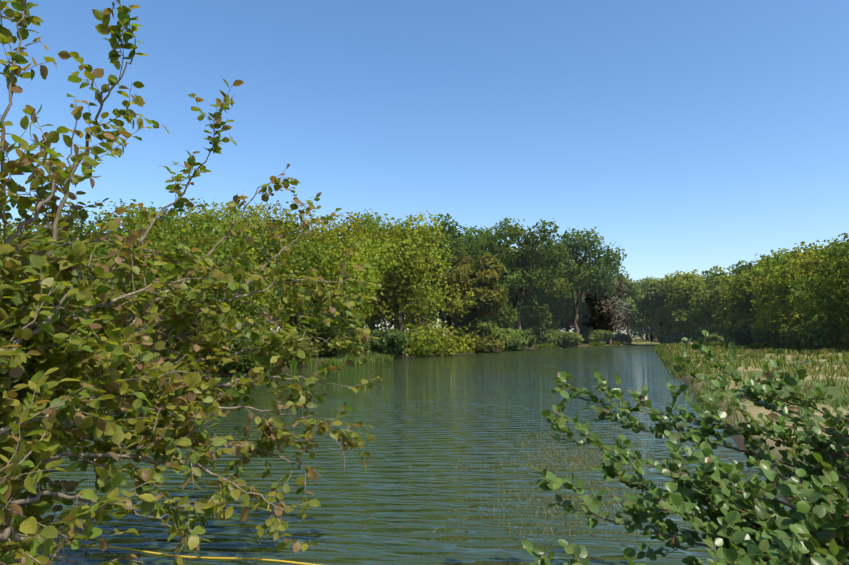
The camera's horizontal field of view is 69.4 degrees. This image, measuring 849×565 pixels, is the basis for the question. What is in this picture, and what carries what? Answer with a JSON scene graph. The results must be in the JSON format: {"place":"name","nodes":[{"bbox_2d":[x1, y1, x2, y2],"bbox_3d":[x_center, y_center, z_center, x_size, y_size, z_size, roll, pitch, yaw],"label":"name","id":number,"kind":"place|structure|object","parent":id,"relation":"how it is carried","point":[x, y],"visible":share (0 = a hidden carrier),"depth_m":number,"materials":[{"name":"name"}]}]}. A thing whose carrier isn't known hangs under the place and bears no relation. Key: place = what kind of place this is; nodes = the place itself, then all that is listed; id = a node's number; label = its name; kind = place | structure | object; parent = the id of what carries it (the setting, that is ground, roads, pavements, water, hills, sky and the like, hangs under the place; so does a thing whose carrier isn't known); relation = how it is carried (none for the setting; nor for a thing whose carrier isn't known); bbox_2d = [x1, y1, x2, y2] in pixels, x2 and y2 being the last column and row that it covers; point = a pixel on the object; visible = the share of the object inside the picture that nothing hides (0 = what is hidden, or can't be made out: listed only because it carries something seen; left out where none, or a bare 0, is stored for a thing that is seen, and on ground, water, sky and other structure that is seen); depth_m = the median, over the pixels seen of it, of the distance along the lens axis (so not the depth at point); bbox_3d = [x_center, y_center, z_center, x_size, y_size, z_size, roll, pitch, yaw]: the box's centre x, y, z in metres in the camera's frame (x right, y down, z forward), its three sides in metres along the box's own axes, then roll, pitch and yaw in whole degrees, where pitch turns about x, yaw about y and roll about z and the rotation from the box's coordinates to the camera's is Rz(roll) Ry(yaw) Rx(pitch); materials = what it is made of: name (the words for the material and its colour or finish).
{"place":"outdoors","nodes":[
{"label":"outdoors","id":0,"kind":"place"},
{"bbox_2d":[1,344,790,564],"bbox_3d":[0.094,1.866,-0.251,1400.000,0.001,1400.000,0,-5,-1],"label":"water","id":1,"kind":"structure","parent":0,"point":[404,407],"depth_m":8.62,"materials":[{"name":"green liquid"}]},
{"bbox_2d":[43,540,320,564],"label":"yellow rope","id":2,"kind":"object","parent":1,"relation":"on","point":[221,558],"visible":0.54,"depth_m":5.14,"materials":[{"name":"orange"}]},
{"bbox_2d":[41,516,553,564],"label":"blue rope","id":3,"kind":"object","parent":1,"relation":"in","point":[354,540],"visible":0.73,"depth_m":5.45,"materials":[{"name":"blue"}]},
{"bbox_2d":[330,426,354,467],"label":"twig in water","id":4,"kind":"object","parent":1,"relation":"in","point":[341,449],"visible":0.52,"depth_m":8.80,"materials":[{"name":"grey plant"}]},
{"bbox_2d":[60,411,635,564],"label":"litter on water","id":5,"kind":"object","parent":1,"relation":"on","point":[189,559],"visible":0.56,"depth_m":6.14,"materials":[{"name":"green plant"}]},
{"bbox_2d":[426,422,708,542],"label":"water weeds","id":6,"kind":"object","parent":1,"relation":"on","point":[590,492],"depth_m":7.29,"materials":[{"name":"green plant"}]},
{"bbox_2d":[0,336,848,504],"bbox_3d":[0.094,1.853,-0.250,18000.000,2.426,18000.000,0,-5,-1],"label":"ground","id":7,"kind":"structure","parent":0,"point":[753,410],"depth_m":17.86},
{"bbox_2d":[0,226,97,302],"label":"tree","id":8,"kind":"object","parent":7,"relation":"on","point":[13,242],"depth_m":22.67,"materials":[{"name":"green plant"}]},
{"bbox_2d":[2,220,131,313],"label":"tree","id":9,"kind":"object","parent":7,"relation":"on","point":[96,250],"depth_m":30.76,"materials":[{"name":"green plant"}]},
{"bbox_2d":[1,209,136,327],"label":"tree","id":10,"kind":"object","parent":7,"relation":"on","point":[85,229],"depth_m":34.86,"materials":[{"name":"green plant"}]},
{"bbox_2d":[1,215,178,327],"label":"tree","id":11,"kind":"object","parent":7,"relation":"on","point":[64,251],"visible":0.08,"depth_m":26.45,"materials":[{"name":"green plant"}]},
{"bbox_2d":[55,199,243,329],"bbox_3d":[-13.882,0.251,29.987,10.191,8.436,8.439,5,-7,-45],"label":"tree","id":12,"kind":"object","parent":7,"relation":"on","point":[158,235],"visible":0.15,"depth_m":29.41,"materials":[{"name":"green plant"}]},
{"bbox_2d":[99,202,231,311],"bbox_3d":[-16.708,0.047,40.272,8.182,10.474,9.221,0,-5,-1],"label":"tree","id":13,"kind":"object","parent":7,"relation":"on","point":[187,215],"depth_m":39.42,"materials":[{"name":"green plant"}]},
{"bbox_2d":[123,304,211,360],"bbox_3d":[-11.327,2.625,26.981,3.951,3.380,3.367,3,-6,-30],"label":"shrub","id":14,"kind":"object","parent":7,"relation":"on","point":[177,346],"visible":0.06,"depth_m":26.39,"materials":[{"name":"green plant"}]},
{"bbox_2d":[0,0,381,564],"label":"tree","id":15,"kind":"object","parent":7,"relation":"on","point":[37,357],"visible":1,"depth_m":4.05,"materials":[{"name":"green plant"}]},
{"bbox_2d":[150,204,247,237],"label":"tree","id":16,"kind":"object","parent":7,"relation":"on","point":[201,212],"depth_m":58.09,"materials":[{"name":"green plant"}]},
{"bbox_2d":[129,198,293,332],"bbox_3d":[-12.483,-0.031,35.377,9.186,10.025,9.520,-4,-6,37],"label":"tree","id":17,"kind":"object","parent":7,"relation":"on","point":[260,297],"visible":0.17,"depth_m":34.88,"materials":[{"name":"green plant"}]},
{"bbox_2d":[180,330,265,371],"bbox_3d":[-9.887,3.238,29.881,3.400,2.773,4.126,-2,-5,20],"label":"shrub","id":18,"kind":"object","parent":7,"relation":"on","point":[219,365],"visible":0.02,"depth_m":29.86,"materials":[{"name":"green plant"}]},
{"bbox_2d":[187,308,263,370],"bbox_3d":[-10.514,2.824,29.262,6.266,3.495,4.486,-3,-6,33],"label":"shrub","id":19,"kind":"object","parent":7,"relation":"on","point":[234,349],"visible":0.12,"depth_m":28.72,"materials":[{"name":"green plant"}]},
{"bbox_2d":[173,197,287,328],"bbox_3d":[-15.966,-0.209,48.832,11.933,12.283,12.099,0,-5,-1],"label":"tree","id":20,"kind":"object","parent":7,"relation":"on","point":[205,204],"depth_m":45.84,"materials":[{"name":"green plant"}]},
{"bbox_2d":[199,325,268,365],"bbox_3d":[-11.002,3.323,31.350,5.441,2.688,4.904,-3,-6,29],"label":"shrub","id":21,"kind":"object","parent":7,"relation":"on","point":[259,326],"depth_m":31.67,"materials":[{"name":"green plant"}]},
{"bbox_2d":[217,329,286,370],"bbox_3d":[-9.455,3.558,32.531,4.422,2.595,5.238,2,-5,-23],"label":"shrub","id":22,"kind":"object","parent":7,"relation":"on","point":[245,367],"visible":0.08,"depth_m":31.54,"materials":[{"name":"green plant"}]},
{"bbox_2d":[211,200,346,330],"bbox_3d":[-10.842,0.190,41.888,11.544,10.816,10.495,0,-5,-1],"label":"tree","id":23,"kind":"object","parent":7,"relation":"on","point":[312,255],"visible":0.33,"depth_m":39.94,"materials":[{"name":"green plant"}]},
{"bbox_2d":[281,334,324,364],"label":"shrub","id":24,"kind":"object","parent":7,"relation":"on","point":[306,348],"visible":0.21,"depth_m":36.49,"materials":[{"name":"green plant"}]},
{"bbox_2d":[248,210,361,324],"bbox_3d":[-12.497,-0.254,59.409,13.465,14.138,12.296,0,-5,-1],"label":"tree","id":25,"kind":"object","parent":7,"relation":"on","point":[306,248],"depth_m":59.06,"materials":[{"name":"green plant"}]},
{"bbox_2d":[258,206,396,356],"bbox_3d":[-7.722,0.137,45.511,11.462,11.342,11.003,0,-5,-1],"label":"tree","id":26,"kind":"object","parent":7,"relation":"on","point":[357,260],"visible":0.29,"depth_m":44.36,"materials":[{"name":"green plant"}]},
{"bbox_2d":[308,323,349,355],"bbox_3d":[-7.260,4.359,46.617,3.609,3.080,4.336,0,-5,-1],"label":"shrub","id":27,"kind":"object","parent":7,"relation":"on","point":[341,329],"visible":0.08,"depth_m":45.44,"materials":[{"name":"green plant"}]},
{"bbox_2d":[286,318,372,355],"bbox_3d":[-7.648,4.180,46.200,6.014,3.325,5.804,5,-7,-43],"label":"shrub","id":28,"kind":"object","parent":7,"relation":"on","point":[325,337],"visible":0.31,"depth_m":44.68,"materials":[{"name":"green plant"}]},
{"bbox_2d":[58,341,620,384],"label":"fringe grass","id":29,"kind":"structure","parent":7,"relation":"on","point":[294,365],"depth_m":56.56,"materials":[{"name":"green plant"}]},
{"bbox_2d":[309,324,370,356],"bbox_3d":[-6.586,4.508,46.405,5.004,2.819,5.462,0,-5,-1],"label":"shrub","id":30,"kind":"object","parent":7,"relation":"on","point":[356,341],"visible":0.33,"depth_m":44.78,"materials":[{"name":"green plant"}]},
{"bbox_2d":[319,353,394,365],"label":"reeds","id":31,"kind":"object","parent":7,"relation":"on","point":[333,361],"visible":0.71,"depth_m":42.60,"materials":[{"name":"green plant"}]},
{"bbox_2d":[331,219,387,333],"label":"tree","id":32,"kind":"object","parent":7,"relation":"on","point":[373,324],"depth_m":95.74,"materials":[{"name":"green plant"}]},
{"bbox_2d":[315,209,415,326],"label":"tree","id":33,"kind":"object","parent":7,"relation":"on","point":[370,231],"visible":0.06,"depth_m":61.95,"materials":[{"name":"green plant"}]},
{"bbox_2d":[366,328,408,355],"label":"shrub","id":34,"kind":"object","parent":7,"relation":"on","point":[390,340],"visible":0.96,"depth_m":50.85,"materials":[{"name":"green plant"}]},
{"bbox_2d":[334,209,480,354],"bbox_3d":[-2.916,0.253,60.094,16.474,14.154,16.196,0,-5,-1],"label":"tree","id":35,"kind":"object","parent":7,"relation":"on","point":[412,279],"visible":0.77,"depth_m":58.34,"materials":[{"name":"green plant"}]},
{"bbox_2d":[402,332,429,351],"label":"shrub","id":36,"kind":"object","parent":7,"relation":"on","point":[409,346],"visible":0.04,"depth_m":56.88,"materials":[{"name":"green plant"}]},
{"bbox_2d":[381,220,459,331],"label":"tree","id":37,"kind":"object","parent":7,"relation":"on","point":[424,314],"visible":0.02,"depth_m":88.31,"materials":[{"name":"green plant"}]},
{"bbox_2d":[429,245,453,333],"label":"tree","id":38,"kind":"object","parent":7,"relation":"on","point":[441,320],"depth_m":119.37,"materials":[{"name":"green plant"}]},
{"bbox_2d":[404,213,488,334],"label":"tree","id":39,"kind":"object","parent":7,"relation":"on","point":[451,234],"visible":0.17,"depth_m":77.35,"materials":[{"name":"green plant"}]},
{"bbox_2d":[435,253,508,350],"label":"tree","id":40,"kind":"object","parent":7,"relation":"on","point":[489,299],"visible":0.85,"depth_m":71.44,"materials":[{"name":"green plant"}]},
{"bbox_2d":[468,331,486,351],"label":"shrub","id":41,"kind":"object","parent":7,"relation":"on","point":[476,334],"depth_m":71.34,"materials":[{"name":"green plant"}]},
{"bbox_2d":[440,297,518,331],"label":"bush","id":42,"kind":"object","parent":7,"relation":"on","point":[503,317],"visible":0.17,"depth_m":90.43,"materials":[{"name":"green plant"}]},
{"bbox_2d":[451,323,507,350],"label":"shrub","id":43,"kind":"object","parent":7,"relation":"on","point":[498,333],"visible":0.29,"depth_m":71.70,"materials":[{"name":"green plant"}]},
{"bbox_2d":[457,226,529,314],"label":"tree","id":44,"kind":"object","parent":7,"relation":"on","point":[510,249],"visible":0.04,"depth_m":100.85,"materials":[{"name":"green plant"}]},
{"bbox_2d":[505,333,520,350],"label":"shrub","id":45,"kind":"object","parent":7,"relation":"on","point":[514,343],"visible":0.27,"depth_m":78.51,"materials":[{"name":"green plant"}]},
{"bbox_2d":[460,217,572,328],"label":"tree","id":46,"kind":"object","parent":7,"relation":"on","point":[514,263],"visible":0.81,"depth_m":95.44,"materials":[{"name":"green plant"}]},
{"bbox_2d":[502,328,535,349],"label":"shrub","id":47,"kind":"object","parent":7,"relation":"on","point":[525,339],"visible":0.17,"depth_m":80.70,"materials":[{"name":"green plant"}]},
{"bbox_2d":[508,283,551,331],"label":"tree","id":48,"kind":"object","parent":7,"relation":"on","point":[531,307],"visible":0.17,"depth_m":103.70,"materials":[{"name":"green plant"}]},
{"bbox_2d":[504,244,579,300],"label":"tree","id":49,"kind":"object","parent":7,"relation":"on","point":[545,264],"visible":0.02,"depth_m":130.99,"materials":[{"name":"green plant"}]},
{"bbox_2d":[515,286,572,343],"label":"tree","id":50,"kind":"object","parent":7,"relation":"on","point":[549,299],"visible":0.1,"depth_m":117.59,"materials":[{"name":"green plant"}]},
{"bbox_2d":[537,329,561,341],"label":"shrub","id":51,"kind":"object","parent":7,"relation":"on","point":[546,331],"visible":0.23,"depth_m":102.87,"materials":[{"name":"green plant"}]},
{"bbox_2d":[541,333,579,347],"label":"shrub","id":52,"kind":"object","parent":7,"relation":"on","point":[567,340],"visible":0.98,"depth_m":99.05,"materials":[{"name":"green plant"}]},
{"bbox_2d":[545,291,594,341],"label":"tree","id":53,"kind":"object","parent":7,"relation":"on","point":[584,332],"visible":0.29,"depth_m":124.71,"materials":[{"name":"green plant"}]},
{"bbox_2d":[562,331,583,346],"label":"shrub","id":54,"kind":"object","parent":7,"relation":"on","point":[581,339],"visible":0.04,"depth_m":104.13,"materials":[{"name":"green plant"}]},
{"bbox_2d":[532,226,626,333],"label":"tree","id":55,"kind":"object","parent":7,"relation":"on","point":[577,272],"visible":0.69,"depth_m":113.94,"materials":[{"name":"green plant"}]},
{"bbox_2d":[570,265,629,329],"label":"tree","id":56,"kind":"object","parent":7,"relation":"on","point":[616,274],"visible":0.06,"depth_m":144.22,"materials":[{"name":"green plant"}]},
{"bbox_2d":[587,329,612,343],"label":"shrub","id":57,"kind":"object","parent":7,"relation":"on","point":[597,336],"visible":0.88,"depth_m":119.04,"materials":[{"name":"green plant"}]},
{"bbox_2d":[580,280,631,343],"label":"tree","id":58,"kind":"object","parent":7,"relation":"on","point":[607,314],"visible":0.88,"depth_m":122.90,"materials":[{"name":"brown plant"}]},
{"bbox_2d":[611,332,632,343],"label":"shrub","id":59,"kind":"object","parent":7,"relation":"on","point":[622,337],"visible":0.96,"depth_m":131.98,"materials":[{"name":"green plant"}]},
{"bbox_2d":[616,275,650,342],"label":"tree","id":60,"kind":"object","parent":7,"relation":"on","point":[632,292],"visible":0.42,"depth_m":143.70,"materials":[{"name":"green plant"}]},
{"bbox_2d":[623,278,665,341],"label":"tree","id":61,"kind":"object","parent":7,"relation":"on","point":[638,330],"visible":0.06,"depth_m":167.04,"materials":[{"name":"green plant"}]},
{"bbox_2d":[636,277,657,339],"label":"tree","id":62,"kind":"object","parent":7,"relation":"on","point":[646,332],"depth_m":185.04,"materials":[{"name":"green plant"}]},
{"bbox_2d":[640,326,659,339],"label":"bush","id":63,"kind":"object","parent":7,"relation":"on","point":[649,333],"depth_m":187.16,"materials":[{"name":"green plant"}]},
{"bbox_2d":[627,277,678,335],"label":"tree","id":64,"kind":"object","parent":7,"relation":"on","point":[651,303],"visible":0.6,"depth_m":127.90,"materials":[{"name":"green plant"}]},
{"bbox_2d":[658,332,680,343],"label":"shrub","id":65,"kind":"object","parent":7,"relation":"on","point":[670,337],"visible":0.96,"depth_m":118.14,"materials":[{"name":"green plant"}]},
{"bbox_2d":[677,334,692,342],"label":"shrub","id":66,"kind":"object","parent":7,"relation":"on","point":[686,336],"visible":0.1,"depth_m":119.29,"materials":[{"name":"green plant"}]},
{"bbox_2d":[522,330,848,564],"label":"bush","id":67,"kind":"object","parent":7,"relation":"on","point":[811,527],"visible":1,"depth_m":3.42,"materials":[{"name":"green plant"}]},
{"bbox_2d":[663,269,714,338],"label":"tree","id":68,"kind":"object","parent":7,"relation":"on","point":[684,287],"visible":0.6,"depth_m":118.27,"materials":[{"name":"green plant"}]},
{"bbox_2d":[691,326,712,342],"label":"shrub","id":69,"kind":"object","parent":7,"relation":"on","point":[697,335],"visible":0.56,"depth_m":103.67,"materials":[{"name":"green plant"}]},
{"bbox_2d":[695,274,722,331],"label":"tree","id":70,"kind":"object","parent":7,"relation":"on","point":[714,330],"visible":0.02,"depth_m":145.91,"materials":[{"name":"green plant"}]},
{"bbox_2d":[708,329,727,343],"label":"shrub","id":71,"kind":"object","parent":7,"relation":"on","point":[719,335],"visible":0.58,"depth_m":100.43,"materials":[{"name":"green plant"}]},
{"bbox_2d":[687,265,760,331],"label":"tree","id":72,"kind":"object","parent":7,"relation":"on","point":[706,312],"visible":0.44,"depth_m":106.03,"materials":[{"name":"green plant"}]},
{"bbox_2d":[708,260,769,289],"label":"tree","id":73,"kind":"object","parent":7,"relation":"on","point":[739,269],"visible":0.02,"depth_m":111.51,"materials":[{"name":"green plant"}]},
{"bbox_2d":[726,322,766,345],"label":"shrub","id":74,"kind":"object","parent":7,"relation":"on","point":[742,336],"visible":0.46,"depth_m":80.77,"materials":[{"name":"green plant"}]},
{"bbox_2d":[715,255,782,346],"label":"tree","id":75,"kind":"object","parent":7,"relation":"on","point":[740,312],"visible":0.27,"depth_m":82.35,"materials":[{"name":"green plant"}]},
{"bbox_2d":[652,344,848,487],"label":"fringe grass","id":76,"kind":"structure","parent":7,"relation":"on","point":[666,359],"depth_m":28.07,"materials":[{"name":"green plant"}]},
{"bbox_2d":[661,341,848,434],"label":"bank grass","id":77,"kind":"structure","parent":7,"relation":"on","point":[742,351],"depth_m":32.72,"materials":[{"name":"green plant"}]},
{"bbox_2d":[759,321,802,347],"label":"shrub","id":78,"kind":"object","parent":7,"relation":"on","point":[767,335],"visible":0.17,"depth_m":69.61,"materials":[{"name":"green plant"}]},
{"bbox_2d":[771,327,791,348],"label":"shrub","id":79,"kind":"object","parent":7,"relation":"on","point":[789,347],"depth_m":68.61,"materials":[{"name":"green plant"}]},
{"bbox_2d":[765,245,807,267],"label":"tree","id":80,"kind":"object","parent":7,"relation":"on","point":[806,247],"depth_m":88.42,"materials":[{"name":"green plant"}]},
{"bbox_2d":[746,241,830,333],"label":"tree","id":81,"kind":"object","parent":7,"relation":"on","point":[781,309],"visible":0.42,"depth_m":68.51,"materials":[{"name":"green plant"}]},
{"bbox_2d":[778,326,819,348],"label":"shrub","id":82,"kind":"object","parent":7,"relation":"on","point":[788,337],"visible":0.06,"depth_m":63.62,"materials":[{"name":"green plant"}]},
{"bbox_2d":[786,240,848,320],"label":"tree","id":83,"kind":"object","parent":7,"relation":"on","point":[806,260],"visible":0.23,"depth_m":58.73,"materials":[{"name":"green plant"}]},
{"bbox_2d":[793,233,848,339],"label":"tree","id":84,"kind":"object","parent":7,"relation":"on","point":[837,280],"visible":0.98,"depth_m":47.83,"materials":[{"name":"green plant"}]},
{"bbox_2d":[795,311,848,346],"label":"shrub","id":85,"kind":"object","parent":7,"relation":"on","point":[814,334],"visible":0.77,"depth_m":50.53,"materials":[{"name":"green plant"}]},
{"bbox_2d":[800,313,848,351],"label":"shrub","id":86,"kind":"object","parent":7,"relation":"on","point":[812,346],"visible":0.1,"depth_m":53.87,"materials":[{"name":"green plant"}]},
{"bbox_2d":[0,0,848,335],"label":"sky","id":87,"kind":"structure","parent":0,"point":[701,135],"materials":[{"name":"blue"}]},
{"bbox_2d":[324,343,636,365],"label":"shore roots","id":88,"kind":"object","parent":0,"point":[399,356],"depth_m":59.53,"materials":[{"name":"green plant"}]},
{"bbox_2d":[504,333,511,348],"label":"shrub","id":89,"kind":"object","parent":88,"relation":"on","point":[506,343],"visible":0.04,"depth_m":77.33,"materials":[{"name":"green plant"}]}
]}

